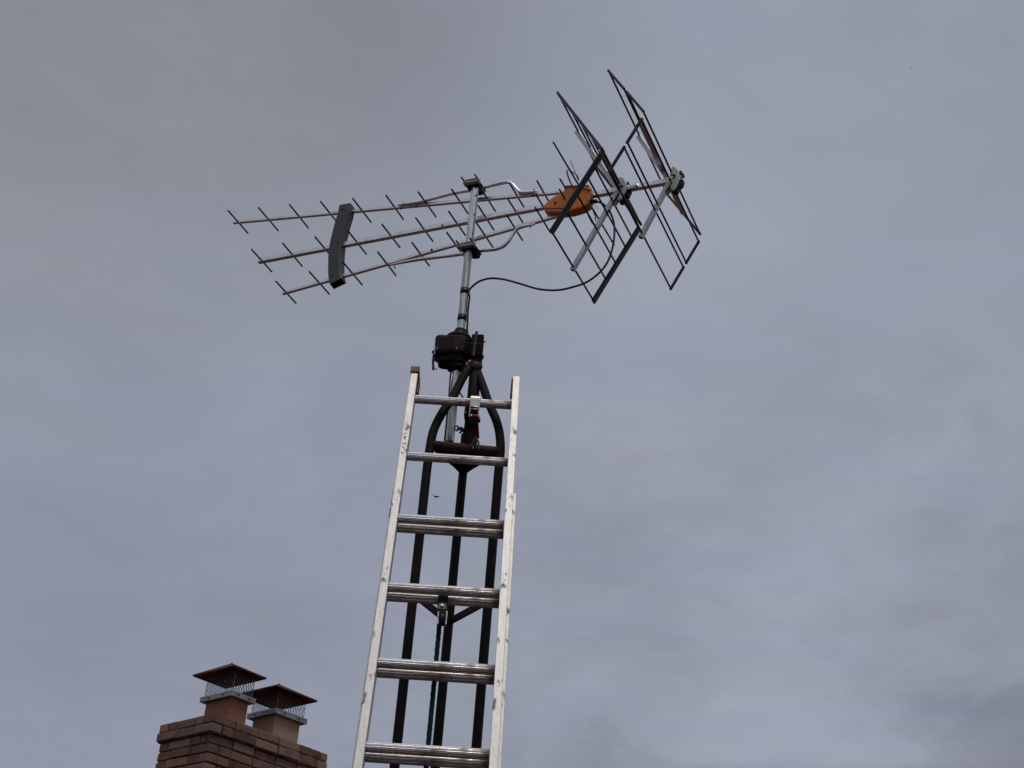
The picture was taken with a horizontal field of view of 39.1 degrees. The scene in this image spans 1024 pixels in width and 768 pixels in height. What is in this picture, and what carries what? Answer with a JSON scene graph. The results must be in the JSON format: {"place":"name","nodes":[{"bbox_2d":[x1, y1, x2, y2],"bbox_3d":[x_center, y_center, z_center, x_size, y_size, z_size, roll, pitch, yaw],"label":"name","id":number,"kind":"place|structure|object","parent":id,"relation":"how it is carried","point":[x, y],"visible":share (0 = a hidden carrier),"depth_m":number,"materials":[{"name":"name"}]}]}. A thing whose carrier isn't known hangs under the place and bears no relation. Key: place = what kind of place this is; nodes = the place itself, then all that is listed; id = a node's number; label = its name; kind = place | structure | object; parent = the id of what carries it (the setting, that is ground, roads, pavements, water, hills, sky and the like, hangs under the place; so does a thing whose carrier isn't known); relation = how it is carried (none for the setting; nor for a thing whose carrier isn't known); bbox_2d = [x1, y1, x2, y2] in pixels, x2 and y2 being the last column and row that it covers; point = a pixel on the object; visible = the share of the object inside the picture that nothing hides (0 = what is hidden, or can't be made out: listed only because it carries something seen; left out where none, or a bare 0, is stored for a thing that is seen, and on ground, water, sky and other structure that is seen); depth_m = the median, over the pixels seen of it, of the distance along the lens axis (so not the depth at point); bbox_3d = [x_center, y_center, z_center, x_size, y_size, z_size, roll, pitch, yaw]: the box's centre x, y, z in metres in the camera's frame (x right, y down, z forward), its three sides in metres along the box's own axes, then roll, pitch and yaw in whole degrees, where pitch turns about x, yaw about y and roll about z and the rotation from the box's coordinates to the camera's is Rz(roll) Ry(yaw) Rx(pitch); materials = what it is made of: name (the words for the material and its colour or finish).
{"place":"outdoors","nodes":[
{"label":"outdoors","id":0,"kind":"place"},
{"bbox_2d":[0,0,1023,767],"label":"sky","id":1,"kind":"structure","parent":0,"point":[769,513],"materials":[{"name":"grey"}]},
{"label":"ground","id":2,"kind":"structure","parent":0,"visible":0},
{"bbox_2d":[155,697,327,767],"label":"brick chimney","id":3,"kind":"object","parent":2,"relation":"on","point":[219,734],"visible":1,"depth_m":10.20,"materials":[{"name":"brown brick"}]},
{"bbox_2d":[193,663,266,704],"bbox_3d":[-2.075,2.187,10.543,0.458,0.306,0.321,-20,-38,35],"label":"chimney cap","id":4,"kind":"object","parent":3,"relation":"on","point":[231,675],"visible":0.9,"depth_m":10.56,"materials":[{"name":"metal"}]},
{"bbox_2d":[243,683,316,725],"bbox_3d":[-1.775,2.393,10.829,0.456,0.293,0.417,-20,-38,35],"label":"chimney cap","id":5,"kind":"object","parent":3,"relation":"on","point":[278,699],"visible":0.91,"depth_m":10.84,"materials":[{"name":"metal"}]},
{"bbox_2d":[352,366,519,767],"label":"extension ladder","id":6,"kind":"object","parent":2,"relation":"on","point":[441,597],"visible":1,"depth_m":4.59,"materials":[{"name":"metal"}]},
{"bbox_2d":[423,626,441,767],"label":"rope","id":7,"kind":"object","parent":6,"relation":"hanging from","point":[433,692],"visible":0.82,"depth_m":4.37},
{"bbox_2d":[464,395,480,449],"bbox_3d":[-0.152,0.166,5.304,0.058,0.222,0.171,10,-31,-10],"label":"ratchet strap","id":8,"kind":"object","parent":6,"relation":"attached to","point":[474,420],"visible":0.98,"depth_m":5.25,"materials":[{"name":"fabric"}]},
{"bbox_2d":[389,344,504,767],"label":"antenna tower","id":9,"kind":"structure","parent":2,"relation":"on","point":[472,369],"depth_m":5.12,"materials":[{"name":"metal"}]},
{"bbox_2d":[432,327,485,371],"bbox_3d":[-0.206,-0.128,5.571,0.205,0.209,0.143,4,-30,0],"label":"antenna rotator","id":10,"kind":"object","parent":9,"relation":"attached to","point":[458,348],"visible":0.94,"depth_m":5.54,"materials":[{"name":"metal"}]},
{"bbox_2d":[444,368,452,440],"bbox_3d":[-0.241,0.072,5.460,0.012,0.315,0.027,14,-32,-16],"label":"control cable","id":11,"kind":"object","parent":10,"relation":"attached to","point":[448,395],"visible":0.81,"depth_m":5.49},
{"bbox_2d":[445,186,478,441],"bbox_3d":[-0.193,-0.310,5.697,0.036,1.238,0.036,4,-30,0],"label":"antenna mast","id":12,"kind":"object","parent":10,"relation":"attached to","point":[452,411],"visible":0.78,"depth_m":5.72,"materials":[{"name":"silver metal"}]},
{"bbox_2d":[227,69,700,303],"bbox_3d":[-0.300,-0.670,6.037,2.108,0.715,0.812,-8,-33,20],"label":"tv antenna","id":13,"kind":"object","parent":12,"relation":"attached to","point":[571,200],"visible":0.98,"depth_m":5.88,"materials":[{"name":"metal"}]},
{"bbox_2d":[466,201,615,333],"bbox_3d":[0.114,-0.447,5.679,0.597,0.611,0.023,-6,-32,17],"label":"coax cable","id":14,"kind":"object","parent":13,"relation":"attached to","point":[562,289],"visible":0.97,"depth_m":5.65,"materials":[{"name":"black plastic"}]}
]}

